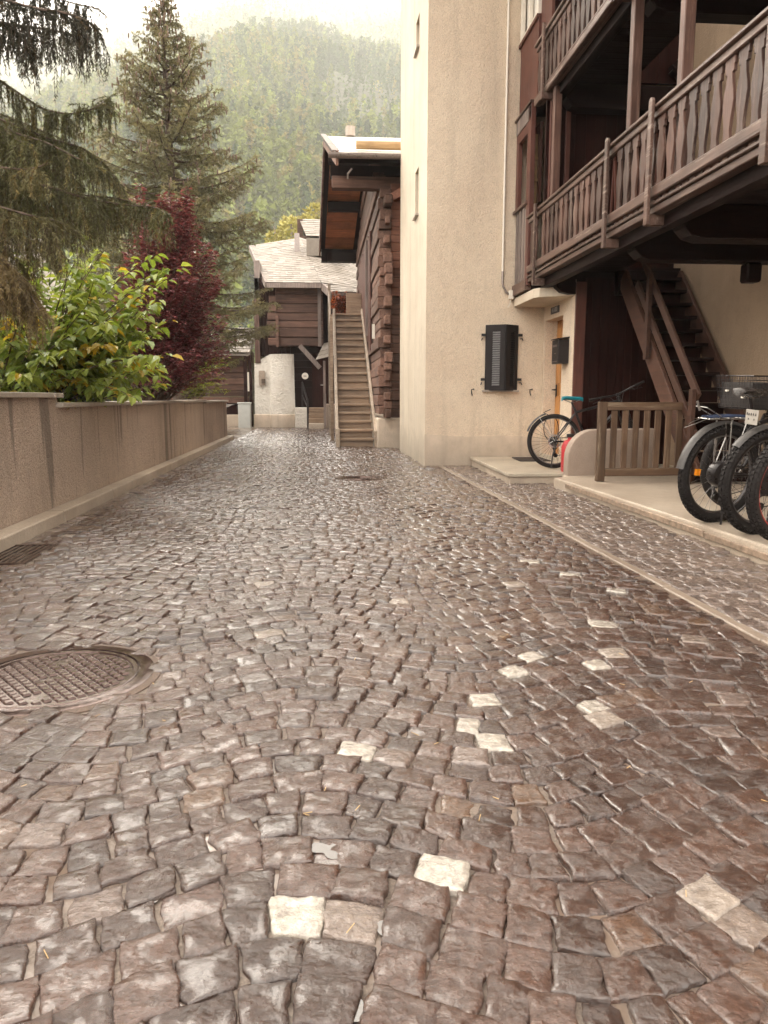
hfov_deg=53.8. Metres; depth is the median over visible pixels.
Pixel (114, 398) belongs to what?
hedge
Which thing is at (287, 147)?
forest
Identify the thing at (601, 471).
wooden gate
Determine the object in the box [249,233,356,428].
chalet
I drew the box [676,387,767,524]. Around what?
bicycle
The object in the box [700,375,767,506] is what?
bicycle
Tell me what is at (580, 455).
wall
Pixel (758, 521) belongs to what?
bicycle
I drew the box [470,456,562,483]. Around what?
doorstep
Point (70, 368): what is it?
green shrub
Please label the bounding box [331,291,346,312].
berry shrub
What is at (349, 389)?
wooden stairs
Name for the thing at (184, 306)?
purple shrub
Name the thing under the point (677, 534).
pavement
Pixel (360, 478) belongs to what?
manhole cover
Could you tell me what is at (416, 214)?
slit window
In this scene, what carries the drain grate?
on the road
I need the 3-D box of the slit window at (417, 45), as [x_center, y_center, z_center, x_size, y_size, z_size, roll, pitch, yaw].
[0.629,-7.693,12.235,0.260,0.510,0.440,-1,9,-5]
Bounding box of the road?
[0,426,767,1023]
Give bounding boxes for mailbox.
[552,337,568,363]
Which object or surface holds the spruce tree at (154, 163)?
on the garden ground
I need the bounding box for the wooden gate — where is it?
[595,402,687,481]
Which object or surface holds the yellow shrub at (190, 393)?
on the garden ground
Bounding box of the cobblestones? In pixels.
[154,840,545,1021]
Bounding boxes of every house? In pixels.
[1,239,63,344]
[400,0,767,467]
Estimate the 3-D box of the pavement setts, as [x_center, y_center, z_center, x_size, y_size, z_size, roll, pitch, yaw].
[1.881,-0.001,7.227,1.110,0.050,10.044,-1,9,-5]
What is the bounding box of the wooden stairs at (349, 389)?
[328,283,376,447]
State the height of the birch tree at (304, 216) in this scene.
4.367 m
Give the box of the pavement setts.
[444,465,767,636]
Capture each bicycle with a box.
[527,380,644,467]
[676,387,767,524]
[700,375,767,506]
[718,409,767,533]
[745,445,767,539]
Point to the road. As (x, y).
(236, 432)
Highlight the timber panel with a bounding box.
[346,293,360,312]
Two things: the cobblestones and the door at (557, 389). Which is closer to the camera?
the cobblestones
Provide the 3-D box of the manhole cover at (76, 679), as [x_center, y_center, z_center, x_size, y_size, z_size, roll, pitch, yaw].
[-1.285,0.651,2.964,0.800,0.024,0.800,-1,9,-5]
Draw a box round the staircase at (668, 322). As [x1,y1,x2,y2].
[620,263,748,483]
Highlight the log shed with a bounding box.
[167,328,254,426]
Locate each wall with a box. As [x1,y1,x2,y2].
[0,392,233,551]
[563,428,653,475]
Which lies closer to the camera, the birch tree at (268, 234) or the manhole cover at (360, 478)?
the manhole cover at (360, 478)
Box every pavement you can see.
[445,465,767,683]
[554,464,767,563]
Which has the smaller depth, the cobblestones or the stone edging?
the cobblestones
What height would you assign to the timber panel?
0.640 m
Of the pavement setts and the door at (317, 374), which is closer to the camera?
the pavement setts
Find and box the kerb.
[438,465,767,645]
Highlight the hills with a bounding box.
[0,0,400,424]
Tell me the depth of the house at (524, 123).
10.65 m
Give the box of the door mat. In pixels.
[512,457,550,460]
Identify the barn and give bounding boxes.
[297,219,345,298]
[319,125,400,448]
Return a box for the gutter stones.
[22,439,238,543]
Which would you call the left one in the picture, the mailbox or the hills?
the hills
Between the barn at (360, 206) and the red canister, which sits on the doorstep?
the red canister
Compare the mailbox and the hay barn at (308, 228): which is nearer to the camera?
the mailbox
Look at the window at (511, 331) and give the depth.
12.14 m
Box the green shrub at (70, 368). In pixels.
[0,234,191,409]
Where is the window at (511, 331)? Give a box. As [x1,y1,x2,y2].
[482,331,518,391]
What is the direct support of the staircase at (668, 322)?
on the terrace pavement at (658, 495)
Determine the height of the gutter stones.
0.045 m
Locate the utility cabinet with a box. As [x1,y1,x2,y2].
[237,402,251,427]
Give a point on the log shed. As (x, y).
(240, 381)
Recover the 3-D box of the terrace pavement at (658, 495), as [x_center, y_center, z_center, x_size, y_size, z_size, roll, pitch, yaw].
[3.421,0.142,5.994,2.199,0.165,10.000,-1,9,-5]
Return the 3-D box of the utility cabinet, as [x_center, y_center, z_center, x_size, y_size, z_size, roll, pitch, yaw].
[-5.047,-3.511,27.460,0.476,0.921,0.440,-1,9,-5]
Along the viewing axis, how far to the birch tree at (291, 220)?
58.46 m
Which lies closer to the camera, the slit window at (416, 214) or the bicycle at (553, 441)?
the bicycle at (553, 441)
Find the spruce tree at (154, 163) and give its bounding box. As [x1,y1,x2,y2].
[48,0,281,399]
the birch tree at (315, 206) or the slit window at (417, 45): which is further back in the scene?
the birch tree at (315, 206)
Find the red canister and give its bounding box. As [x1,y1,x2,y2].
[561,434,574,471]
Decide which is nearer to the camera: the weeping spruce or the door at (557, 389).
the weeping spruce
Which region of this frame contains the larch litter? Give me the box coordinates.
[21,609,767,957]
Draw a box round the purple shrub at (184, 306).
[110,183,237,400]
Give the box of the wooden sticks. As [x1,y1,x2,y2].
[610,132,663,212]
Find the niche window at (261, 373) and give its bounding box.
[259,371,265,384]
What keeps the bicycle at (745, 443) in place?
on the terrace pavement at (658, 495)
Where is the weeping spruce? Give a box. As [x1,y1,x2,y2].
[0,0,176,356]
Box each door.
[302,359,328,406]
[552,320,562,453]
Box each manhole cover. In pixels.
[0,645,160,718]
[333,476,386,481]
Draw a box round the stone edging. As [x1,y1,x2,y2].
[565,484,767,560]
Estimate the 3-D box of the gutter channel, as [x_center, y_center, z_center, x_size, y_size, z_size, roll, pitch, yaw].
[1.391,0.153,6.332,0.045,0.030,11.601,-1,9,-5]
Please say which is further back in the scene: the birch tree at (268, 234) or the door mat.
the birch tree at (268, 234)
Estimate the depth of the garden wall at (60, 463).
7.61 m
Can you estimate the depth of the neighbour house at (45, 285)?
22.14 m
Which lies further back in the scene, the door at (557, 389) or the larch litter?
the door at (557, 389)
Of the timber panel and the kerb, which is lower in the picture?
the kerb
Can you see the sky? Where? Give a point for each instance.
(112, 8)
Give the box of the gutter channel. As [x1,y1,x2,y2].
[437,466,766,645]
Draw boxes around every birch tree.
[264,226,282,242]
[276,214,297,240]
[293,213,314,231]
[301,201,319,218]
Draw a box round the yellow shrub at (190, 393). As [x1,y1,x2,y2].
[178,355,231,399]
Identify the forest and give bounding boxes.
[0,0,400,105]
[0,14,400,130]
[0,86,400,366]
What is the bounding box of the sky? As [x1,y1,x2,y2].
[0,0,222,56]
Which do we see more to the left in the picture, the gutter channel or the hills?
the hills
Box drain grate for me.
[0,544,58,564]
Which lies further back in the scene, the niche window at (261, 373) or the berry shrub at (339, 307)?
the niche window at (261, 373)
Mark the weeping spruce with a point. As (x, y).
(24, 146)
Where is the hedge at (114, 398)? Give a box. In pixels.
[2,344,137,401]
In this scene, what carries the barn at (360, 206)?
on the ground

